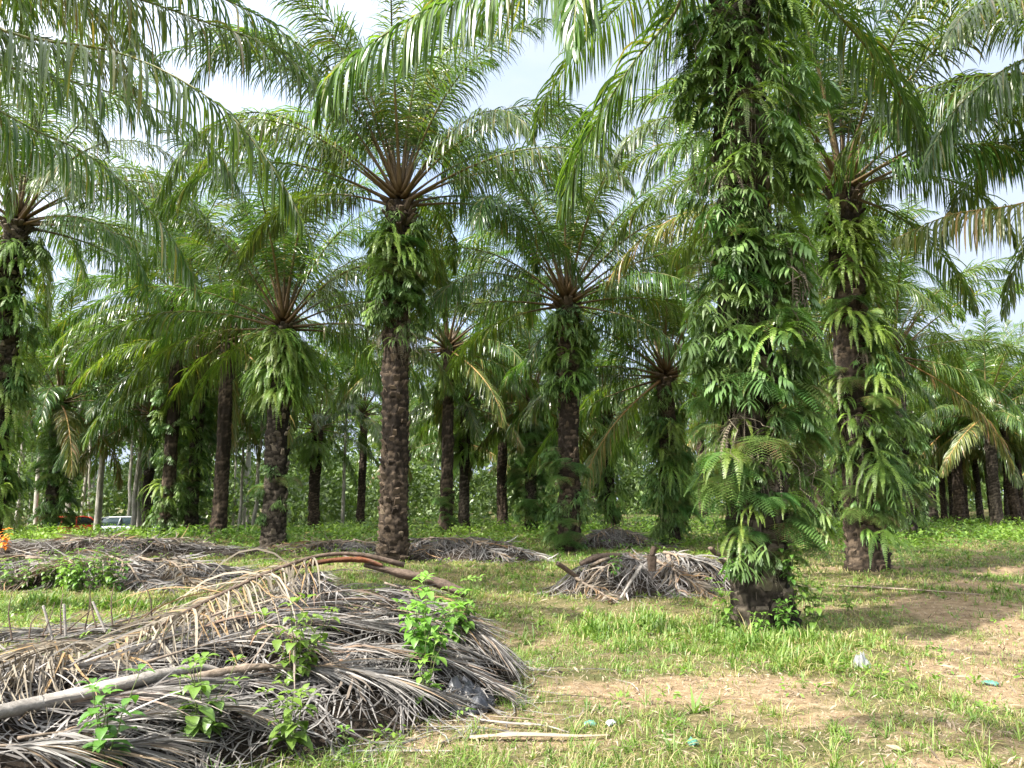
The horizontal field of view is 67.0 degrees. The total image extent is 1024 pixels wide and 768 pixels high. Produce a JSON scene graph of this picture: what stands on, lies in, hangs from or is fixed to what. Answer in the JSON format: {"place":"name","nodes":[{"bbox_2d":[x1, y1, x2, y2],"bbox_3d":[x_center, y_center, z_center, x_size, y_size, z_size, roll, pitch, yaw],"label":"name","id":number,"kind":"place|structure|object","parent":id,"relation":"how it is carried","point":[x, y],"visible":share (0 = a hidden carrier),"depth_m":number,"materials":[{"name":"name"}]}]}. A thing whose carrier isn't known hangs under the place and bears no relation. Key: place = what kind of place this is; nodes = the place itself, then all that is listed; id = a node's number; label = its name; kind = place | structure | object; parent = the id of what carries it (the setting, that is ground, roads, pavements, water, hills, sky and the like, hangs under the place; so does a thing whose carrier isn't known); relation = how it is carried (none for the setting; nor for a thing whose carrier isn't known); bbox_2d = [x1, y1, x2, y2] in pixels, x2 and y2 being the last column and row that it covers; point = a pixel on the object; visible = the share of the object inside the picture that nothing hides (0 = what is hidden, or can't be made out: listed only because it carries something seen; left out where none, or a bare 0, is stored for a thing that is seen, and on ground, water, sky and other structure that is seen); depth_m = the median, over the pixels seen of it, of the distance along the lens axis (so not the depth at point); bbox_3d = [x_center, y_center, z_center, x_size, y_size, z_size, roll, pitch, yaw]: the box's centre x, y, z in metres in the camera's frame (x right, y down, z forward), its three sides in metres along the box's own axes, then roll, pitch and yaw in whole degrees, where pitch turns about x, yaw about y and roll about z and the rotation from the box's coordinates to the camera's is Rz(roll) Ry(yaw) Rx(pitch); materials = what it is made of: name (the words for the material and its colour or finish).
{"place":"outdoors","nodes":[
{"label":"outdoors","id":0,"kind":"place"},
{"bbox_2d":[0,505,1023,767],"bbox_3d":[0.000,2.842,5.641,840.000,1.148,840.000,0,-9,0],"label":"ground","id":1,"kind":"structure","parent":0,"point":[752,691],"depth_m":6.50,"materials":[{"name":"soil"}]},
{"bbox_2d":[17,315,67,524],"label":"rubber tree","id":2,"kind":"object","parent":1,"relation":"on","point":[36,500],"visible":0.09,"depth_m":47.62,"materials":[{"name":"green plant"}]},
{"bbox_2d":[18,307,72,422],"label":"oil palm","id":3,"kind":"object","parent":1,"relation":"on","point":[52,342],"visible":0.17,"depth_m":36.04,"materials":[{"name":"green plant"}]},
{"bbox_2d":[0,616,120,643],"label":"dead palm frond","id":4,"kind":"object","parent":1,"relation":"on","point":[16,632],"visible":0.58,"depth_m":8.26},
{"bbox_2d":[0,627,132,650],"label":"dead palm frond","id":5,"kind":"object","parent":1,"relation":"on","point":[70,638],"visible":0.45,"depth_m":8.05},
{"bbox_2d":[0,0,169,221],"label":"oil palm","id":6,"kind":"object","parent":1,"relation":"on","point":[8,199],"visible":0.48,"depth_m":19.22,"materials":[{"name":"green plant"}]},
{"bbox_2d":[0,610,176,642],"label":"dead palm frond","id":7,"kind":"object","parent":1,"relation":"on","point":[24,637],"visible":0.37,"depth_m":8.23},
{"bbox_2d":[9,268,190,531],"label":"oil palm","id":8,"kind":"object","parent":1,"relation":"on","point":[57,418],"visible":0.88,"depth_m":37.54,"materials":[{"name":"green plant"}]},
{"bbox_2d":[66,320,144,529],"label":"rubber tree","id":9,"kind":"object","parent":1,"relation":"on","point":[99,501],"visible":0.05,"depth_m":41.42,"materials":[{"name":"green plant"}]},
{"bbox_2d":[0,31,215,542],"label":"oil palm","id":10,"kind":"object","parent":1,"relation":"on","point":[20,250],"visible":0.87,"depth_m":24.35,"materials":[{"name":"green plant"}]},
{"bbox_2d":[80,369,158,515],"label":"rubber tree","id":11,"kind":"object","parent":1,"relation":"on","point":[129,487],"visible":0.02,"depth_m":48.29,"materials":[{"name":"green plant"}]},
{"bbox_2d":[48,597,221,635],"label":"dead palm frond","id":12,"kind":"object","parent":1,"relation":"on","point":[114,627],"visible":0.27,"depth_m":8.58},
{"bbox_2d":[0,538,271,559],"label":"leaf litter","id":13,"kind":"object","parent":1,"relation":"on","point":[26,545],"visible":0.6,"depth_m":21.36,"materials":[{"name":"plant"}]},
{"bbox_2d":[0,557,274,596],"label":"leaf litter","id":14,"kind":"object","parent":1,"relation":"on","point":[115,575],"visible":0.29,"depth_m":13.61,"materials":[{"name":"plant"}]},
{"bbox_2d":[110,555,193,594],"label":"dead palm frond","id":15,"kind":"object","parent":14,"relation":"on","point":[136,573],"visible":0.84,"depth_m":13.19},
{"bbox_2d":[142,529,264,575],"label":"dead palm frond","id":16,"kind":"object","parent":14,"relation":"on","point":[198,566],"visible":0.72,"depth_m":14.10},
{"bbox_2d":[155,546,273,579],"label":"dead palm frond","id":17,"kind":"object","parent":14,"relation":"on","point":[214,565],"visible":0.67,"depth_m":14.13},
{"bbox_2d":[92,305,186,528],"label":"rubber tree","id":18,"kind":"object","parent":1,"relation":"on","point":[134,497],"visible":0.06,"depth_m":40.62,"materials":[{"name":"green plant"}]},
{"bbox_2d":[24,292,259,531],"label":"oil palm","id":19,"kind":"object","parent":1,"relation":"on","point":[148,453],"visible":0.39,"depth_m":38.88,"materials":[{"name":"green plant"}]},
{"bbox_2d":[97,317,192,528],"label":"rubber tree","id":20,"kind":"object","parent":1,"relation":"on","point":[138,521],"visible":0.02,"depth_m":41.84,"materials":[{"name":"green plant"}]},
{"bbox_2d":[0,0,353,306],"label":"oil palm","id":21,"kind":"object","parent":1,"relation":"on","point":[129,12],"visible":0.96,"depth_m":10.61,"materials":[{"name":"green plant"}]},
{"bbox_2d":[32,147,323,535],"bbox_3d":[-15.393,-1.464,35.566,12.494,17.314,11.932,0,-9,0],"label":"oil palm","id":22,"kind":"object","parent":1,"relation":"on","point":[165,503],"visible":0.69,"depth_m":34.62,"materials":[{"name":"green plant"}]},
{"bbox_2d":[44,230,328,530],"bbox_3d":[-14.574,0.443,37.659,13.185,13.904,11.659,0,-9,0],"label":"oil palm","id":23,"kind":"object","parent":1,"relation":"on","point":[191,464],"visible":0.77,"depth_m":36.00,"materials":[{"name":"green plant"}]},
{"bbox_2d":[156,546,228,592],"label":"dead palm frond","id":24,"kind":"object","parent":1,"relation":"on","point":[180,569],"visible":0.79,"depth_m":13.43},
{"bbox_2d":[55,170,368,536],"bbox_3d":[-11.748,-0.464,33.289,12.302,14.322,10.254,0,-9,0],"label":"oil palm","id":25,"kind":"object","parent":1,"relation":"on","point":[227,430],"visible":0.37,"depth_m":31.90,"materials":[{"name":"green plant"}]},
{"bbox_2d":[209,356,265,532],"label":"rubber tree","id":26,"kind":"object","parent":1,"relation":"on","point":[241,486],"visible":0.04,"depth_m":42.71,"materials":[{"name":"green plant"}]},
{"bbox_2d":[216,314,309,528],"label":"rubber tree","id":27,"kind":"object","parent":1,"relation":"on","point":[256,505],"visible":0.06,"depth_m":40.77,"materials":[{"name":"green plant"}]},
{"bbox_2d":[65,103,466,550],"bbox_3d":[-7.810,-1.347,24.998,11.752,13.627,10.811,4,-9,-23],"label":"oil palm","id":28,"kind":"object","parent":1,"relation":"on","point":[277,378],"visible":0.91,"depth_m":24.67,"materials":[{"name":"green plant"}]},
{"bbox_2d":[177,582,375,701],"bbox_3d":[-2.808,2.204,7.349,1.074,0.823,6.100,5,-10,-30],"label":"dead palm frond","id":29,"kind":"object","parent":1,"relation":"on","point":[285,633],"visible":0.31,"depth_m":5.06,"materials":[{"name":"plant"}]},
{"bbox_2d":[230,352,382,529],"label":"oil palm","id":30,"kind":"object","parent":1,"relation":"on","point":[316,440],"visible":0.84,"depth_m":39.86,"materials":[{"name":"green plant"}]},
{"bbox_2d":[0,574,643,767],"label":"leaf litter","id":31,"kind":"object","parent":1,"relation":"on","point":[12,729],"visible":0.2,"depth_m":4.49,"materials":[{"name":"plant"}]},
{"bbox_2d":[0,699,222,767],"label":"dead palm frond","id":32,"kind":"object","parent":31,"relation":"on","point":[54,746],"visible":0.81,"depth_m":3.87,"materials":[{"name":"plant"}]},
{"bbox_2d":[40,644,326,736],"bbox_3d":[-1.936,1.779,4.518,1.169,0.374,1.695,-4,-9,22],"label":"dead palm frond","id":33,"kind":"object","parent":32,"relation":"on","point":[163,686],"visible":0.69,"depth_m":4.37,"materials":[{"name":"plant"}]},
{"bbox_2d":[0,664,234,719],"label":"cut petiole","id":34,"kind":"object","parent":33,"relation":"on","point":[15,708],"visible":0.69,"depth_m":4.21,"materials":[{"name":"plant"}]},
{"bbox_2d":[185,663,291,680],"bbox_3d":[-1.701,1.795,4.853,0.654,0.064,0.156,6,-10,-35],"label":"cut petiole","id":35,"kind":"object","parent":33,"relation":"on","point":[217,672],"visible":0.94,"depth_m":4.84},
{"bbox_2d":[17,666,293,755],"bbox_3d":[-1.881,1.813,4.247,1.441,0.398,0.682,7,-11,-38],"label":"dead palm frond","id":36,"kind":"object","parent":31,"relation":"on","point":[247,711],"visible":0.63,"depth_m":4.16,"materials":[{"name":"plant"}]},
{"bbox_2d":[0,609,349,717],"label":"dead palm frond","id":37,"kind":"object","parent":31,"relation":"on","point":[151,654],"visible":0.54,"depth_m":4.96,"materials":[{"name":"plant"}]},
{"bbox_2d":[0,548,404,726],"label":"dead palm frond","id":38,"kind":"object","parent":37,"relation":"on","point":[22,652],"visible":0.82,"depth_m":5.31,"materials":[{"name":"plant"}]},
{"bbox_2d":[276,556,382,574],"bbox_3d":[-1.533,1.533,6.557,0.910,0.132,0.122,5,-10,-28],"label":"cut petiole","id":39,"kind":"object","parent":38,"relation":"on","point":[345,559],"visible":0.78,"depth_m":6.57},
{"bbox_2d":[364,563,467,597],"bbox_3d":[-0.838,1.712,6.761,0.919,0.298,0.251,0,-9,0],"label":"cut petiole","id":40,"kind":"object","parent":38,"relation":"on","point":[406,574],"visible":0.87,"depth_m":6.70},
{"bbox_2d":[144,591,508,681],"bbox_3d":[-1.342,1.899,5.822,2.833,0.796,1.109,6,-10,-35],"label":"dead palm frond","id":41,"kind":"object","parent":31,"relation":"on","point":[360,622],"visible":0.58,"depth_m":5.79,"materials":[{"name":"plant"}]},
{"bbox_2d":[161,573,503,661],"bbox_3d":[-1.388,1.897,6.154,2.643,0.747,1.268,4,-10,-26],"label":"dead palm frond","id":42,"kind":"object","parent":41,"relation":"on","point":[334,602],"visible":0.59,"depth_m":6.18,"materials":[{"name":"plant"}]},
{"bbox_2d":[437,574,483,643],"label":"leafy weed","id":43,"kind":"object","parent":31,"relation":"on","point":[466,625],"visible":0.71,"depth_m":6.31,"materials":[{"name":"green plant"}]},
{"bbox_2d":[25,646,619,767],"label":"leaf litter","id":44,"kind":"object","parent":1,"relation":"on","point":[357,713],"visible":0.27,"depth_m":4.88,"materials":[{"name":"plant"}]},
{"bbox_2d":[72,664,154,767],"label":"leafy weed","id":45,"kind":"object","parent":44,"relation":"on","point":[98,745],"visible":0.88,"depth_m":3.84,"materials":[{"name":"green plant"}]},
{"bbox_2d":[170,652,248,742],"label":"leafy weed","id":46,"kind":"object","parent":44,"relation":"on","point":[206,726],"visible":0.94,"depth_m":4.23,"materials":[{"name":"green plant"}]},
{"bbox_2d":[253,679,322,753],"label":"leafy weed","id":47,"kind":"object","parent":44,"relation":"on","point":[288,729],"visible":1,"depth_m":4.35,"materials":[{"name":"green plant"}]},
{"bbox_2d":[251,593,339,685],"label":"leafy weed","id":48,"kind":"object","parent":44,"relation":"on","point":[300,645],"visible":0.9,"depth_m":4.98,"materials":[{"name":"green plant"}]},
{"bbox_2d":[409,635,447,705],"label":"leafy weed","id":49,"kind":"object","parent":44,"relation":"on","point":[426,676],"visible":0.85,"depth_m":5.28,"materials":[{"name":"green plant"}]},
{"bbox_2d":[391,570,473,664],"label":"leafy weed","id":50,"kind":"object","parent":44,"relation":"on","point":[424,628],"visible":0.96,"depth_m":5.63,"materials":[{"name":"green plant"}]},
{"bbox_2d":[272,541,376,553],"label":"leaf litter","id":51,"kind":"object","parent":1,"relation":"on","point":[354,544],"visible":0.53,"depth_m":22.50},
{"bbox_2d":[307,321,373,523],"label":"rubber tree","id":52,"kind":"object","parent":1,"relation":"on","point":[345,368],"visible":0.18,"depth_m":43.56,"materials":[{"name":"green plant"}]},
{"bbox_2d":[224,652,486,719],"bbox_3d":[-0.983,1.992,5.100,1.760,0.479,0.684,2,-9,-16],"label":"dead palm frond","id":53,"kind":"object","parent":1,"relation":"on","point":[374,673],"visible":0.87,"depth_m":5.12,"materials":[{"name":"plant"}]},
{"bbox_2d":[235,573,487,621],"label":"dead palm frond","id":54,"kind":"object","parent":1,"relation":"on","point":[346,590],"visible":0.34,"depth_m":6.14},
{"bbox_2d":[297,329,438,525],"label":"oil palm","id":55,"kind":"object","parent":1,"relation":"on","point":[360,509],"visible":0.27,"depth_m":44.72,"materials":[{"name":"green plant"}]},
{"bbox_2d":[233,614,532,704],"bbox_3d":[-0.877,2.012,5.725,2.172,0.670,0.842,2,-9,-11],"label":"dead palm frond","id":56,"kind":"object","parent":1,"relation":"on","point":[394,649],"visible":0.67,"depth_m":5.65,"materials":[{"name":"plant"}]},
{"bbox_2d":[335,382,440,517],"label":"oil palm","id":57,"kind":"object","parent":1,"relation":"on","point":[374,446],"visible":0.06,"depth_m":64.08,"materials":[{"name":"green plant"}]},
{"bbox_2d":[147,0,637,562],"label":"oil palm","id":58,"kind":"object","parent":1,"relation":"on","point":[397,244],"visible":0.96,"depth_m":19.51,"materials":[{"name":"green plant"}]},
{"bbox_2d":[367,367,520,518],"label":"oil palm","id":59,"kind":"object","parent":1,"relation":"on","point":[425,445],"visible":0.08,"depth_m":55.14,"materials":[{"name":"green plant"}]},
{"bbox_2d":[315,191,586,534],"bbox_3d":[-2.855,-0.154,35.198,12.363,14.326,11.743,0,-9,0],"label":"oil palm","id":60,"kind":"object","parent":1,"relation":"on","point":[445,423],"visible":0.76,"depth_m":33.88,"materials":[{"name":"green plant"}]},
{"bbox_2d":[376,590,528,683],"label":"dead palm frond","id":61,"kind":"object","parent":1,"relation":"on","point":[501,649],"visible":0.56,"depth_m":6.32,"materials":[{"name":"plant"}]},
{"bbox_2d":[281,577,511,669],"bbox_3d":[-0.995,1.961,6.308,1.948,0.747,1.189,4,-9,-25],"label":"dead palm frond","id":62,"kind":"object","parent":61,"relation":"on","point":[472,643],"visible":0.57,"depth_m":6.24,"materials":[{"name":"plant"}]},
{"bbox_2d":[384,582,506,659],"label":"dead palm frond","id":63,"kind":"object","parent":61,"relation":"on","point":[389,584],"visible":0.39,"depth_m":6.49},
{"bbox_2d":[371,318,555,530],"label":"oil palm","id":64,"kind":"object","parent":1,"relation":"on","point":[465,415],"visible":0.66,"depth_m":37.78,"materials":[{"name":"green plant"}]},
{"bbox_2d":[434,675,495,715],"bbox_3d":[-0.384,2.221,5.598,0.530,0.227,0.469,0,-9,0],"label":"plastic sheet","id":65,"kind":"object","parent":1,"relation":"on","point":[480,698],"visible":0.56,"depth_m":5.53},
{"bbox_2d":[456,530,518,562],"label":"dead palm frond","id":66,"kind":"object","parent":1,"relation":"on","point":[485,546],"visible":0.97,"depth_m":19.34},
{"bbox_2d":[409,536,573,564],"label":"leaf litter","id":67,"kind":"object","parent":1,"relation":"on","point":[452,550],"visible":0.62,"depth_m":19.37,"materials":[{"name":"plant"}]},
{"bbox_2d":[408,305,595,526],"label":"oil palm","id":68,"kind":"object","parent":1,"relation":"on","point":[501,452],"visible":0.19,"depth_m":43.27,"materials":[{"name":"green plant"}]},
{"bbox_2d":[0,511,1023,740],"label":"undergrowth","id":69,"kind":"object","parent":1,"relation":"on","point":[356,531],"visible":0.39,"depth_m":27.85,"materials":[{"name":"green plant"}]},
{"bbox_2d":[3,379,1023,531],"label":"wood","id":70,"kind":"object","parent":1,"relation":"on","point":[424,488],"visible":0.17,"depth_m":55.04,"materials":[{"name":"green plant"}]},
{"bbox_2d":[418,279,655,530],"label":"oil palm","id":71,"kind":"object","parent":1,"relation":"on","point":[536,510],"visible":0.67,"depth_m":37.89,"materials":[{"name":"green plant"}]},
{"bbox_2d":[470,732,609,738],"bbox_3d":[0.178,2.185,4.811,0.884,0.043,0.066,1,-9,-5],"label":"fallen petiole","id":72,"kind":"object","parent":1,"relation":"on","point":[520,734],"visible":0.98,"depth_m":4.79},
{"bbox_2d":[379,80,781,551],"bbox_3d":[2.081,-1.594,24.307,12.302,13.907,11.663,0,-9,0],"label":"oil palm","id":73,"kind":"object","parent":1,"relation":"on","point":[575,377],"visible":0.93,"depth_m":23.88,"materials":[{"name":"green plant"}]},
{"bbox_2d":[574,570,624,603],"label":"dead palm frond","id":74,"kind":"object","parent":1,"relation":"on","point":[604,595],"visible":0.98,"depth_m":11.81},
{"bbox_2d":[490,312,716,528],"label":"oil palm","id":75,"kind":"object","parent":1,"relation":"on","point":[611,512],"visible":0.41,"depth_m":40.78,"materials":[{"name":"green plant"}]},
{"bbox_2d":[309,0,931,631],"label":"oil palm","id":76,"kind":"object","parent":1,"relation":"on","point":[737,70],"visible":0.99,"depth_m":9.35,"materials":[{"name":"green plant"}]},
{"bbox_2d":[770,528,802,589],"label":"leafy weed","id":77,"kind":"object","parent":76,"relation":"attached to","point":[791,577],"visible":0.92,"depth_m":8.76,"materials":[{"name":"green plant"}]},
{"bbox_2d":[582,528,665,549],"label":"leaf litter","id":78,"kind":"object","parent":1,"relation":"on","point":[612,543],"visible":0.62,"depth_m":24.40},
{"bbox_2d":[521,550,809,603],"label":"leaf litter","id":79,"kind":"object","parent":1,"relation":"on","point":[641,584],"visible":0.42,"depth_m":12.17,"materials":[{"name":"plant"}]},
{"bbox_2d":[661,550,729,583],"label":"dead palm frond","id":80,"kind":"object","parent":79,"relation":"on","point":[702,562],"visible":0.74,"depth_m":12.36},
{"bbox_2d":[498,212,836,544],"bbox_3d":[5.570,-0.207,28.006,12.182,12.538,11.710,0,-9,0],"label":"oil palm","id":81,"kind":"object","parent":1,"relation":"on","point":[673,457],"visible":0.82,"depth_m":26.88,"materials":[{"name":"green plant"}]},
{"bbox_2d":[648,554,699,597],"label":"dead palm frond","id":82,"kind":"object","parent":1,"relation":"on","point":[678,589],"visible":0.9,"depth_m":11.99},
{"bbox_2d":[645,551,727,599],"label":"dead palm frond","id":83,"kind":"object","parent":1,"relation":"on","point":[703,586],"visible":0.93,"depth_m":12.01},
{"bbox_2d":[619,345,792,520],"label":"oil palm","id":84,"kind":"object","parent":1,"relation":"on","point":[698,446],"visible":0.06,"depth_m":56.72,"materials":[{"name":"green plant"}]},
{"bbox_2d":[704,577,739,627],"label":"leafy weed","id":85,"kind":"object","parent":1,"relation":"on","point":[727,610],"visible":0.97,"depth_m":8.72,"materials":[{"name":"green plant"}]},
{"bbox_2d":[674,343,841,480],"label":"oil palm","id":86,"kind":"object","parent":1,"relation":"on","point":[697,420],"visible":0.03,"depth_m":49.68,"materials":[{"name":"green plant"}]},
{"bbox_2d":[773,595,799,632],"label":"leafy weed","id":87,"kind":"object","parent":1,"relation":"on","point":[786,619],"visible":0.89,"depth_m":8.59,"materials":[{"name":"green plant"}]},
{"bbox_2d":[651,173,951,537],"bbox_3d":[11.746,-1.096,32.798,11.920,15.517,11.970,0,-9,0],"label":"oil palm","id":88,"kind":"object","parent":1,"relation":"on","point":[923,299],"visible":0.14,"depth_m":31.21,"materials":[{"name":"green plant"}]},
{"bbox_2d":[585,0,1023,574],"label":"oil palm","id":89,"kind":"object","parent":1,"relation":"on","point":[867,494],"visible":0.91,"depth_m":16.56,"materials":[{"name":"green plant"}]},
{"bbox_2d":[783,561,833,632],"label":"leafy weed","id":90,"kind":"object","parent":1,"relation":"on","point":[808,609],"visible":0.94,"depth_m":8.80,"materials":[{"name":"green plant"}]},
{"bbox_2d":[693,283,951,515],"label":"oil palm","id":91,"kind":"object","parent":1,"relation":"on","point":[821,499],"visible":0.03,"depth_m":39.77,"materials":[{"name":"green plant"}]},
{"bbox_2d":[782,403,913,519],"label":"oil palm","id":92,"kind":"object","parent":1,"relation":"on","point":[835,511],"visible":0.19,"depth_m":54.26,"materials":[{"name":"green plant"}]},
{"bbox_2d":[772,193,1023,537],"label":"oil palm","id":93,"kind":"object","parent":1,"relation":"on","point":[967,397],"visible":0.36,"depth_m":31.56,"materials":[{"name":"green plant"}]},
{"bbox_2d":[797,0,1023,322],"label":"oil palm","id":94,"kind":"object","parent":1,"relation":"on","point":[968,105],"visible":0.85,"depth_m":12.68,"materials":[{"name":"green plant"}]},
{"bbox_2d":[826,332,1023,522],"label":"oil palm","id":95,"kind":"object","parent":1,"relation":"on","point":[933,511],"visible":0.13,"depth_m":47.16,"materials":[{"name":"green plant"}]},
{"bbox_2d":[876,309,1023,527],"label":"oil palm","id":96,"kind":"object","parent":1,"relation":"on","point":[994,488],"visible":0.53,"depth_m":42.23,"materials":[{"name":"green plant"}]},
{"bbox_2d":[878,335,1023,525],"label":"oil palm","id":97,"kind":"object","parent":1,"relation":"on","point":[959,506],"visible":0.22,"depth_m":45.83,"materials":[{"name":"green plant"}]},
{"bbox_2d":[883,362,1023,520],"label":"oil palm","id":98,"kind":"object","parent":1,"relation":"on","point":[943,505],"visible":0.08,"depth_m":52.72,"materials":[{"name":"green plant"}]},
{"bbox_2d":[907,318,1023,524],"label":"oil palm","id":99,"kind":"object","parent":1,"relation":"on","point":[1014,505],"visible":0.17,"depth_m":46.13,"materials":[{"name":"green plant"}]},
{"bbox_2d":[910,355,1023,522],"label":"oil palm","id":100,"kind":"object","parent":1,"relation":"on","point":[978,493],"visible":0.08,"depth_m":51.89,"materials":[{"name":"plant"}]},
{"bbox_2d":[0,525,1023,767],"bbox_3d":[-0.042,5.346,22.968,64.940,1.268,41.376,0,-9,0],"label":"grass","id":101,"kind":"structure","parent":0,"point":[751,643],"depth_m":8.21,"materials":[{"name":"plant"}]},
{"bbox_2d":[0,0,1023,500],"label":"sky","id":102,"kind":"structure","parent":0,"point":[525,79],"materials":[{"name":"white"}]},
{"bbox_2d":[1,548,1023,767],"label":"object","id":103,"kind":"object","parent":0,"point":[798,694],"visible":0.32,"depth_m":5.71,"materials":[{"name":"plant"}]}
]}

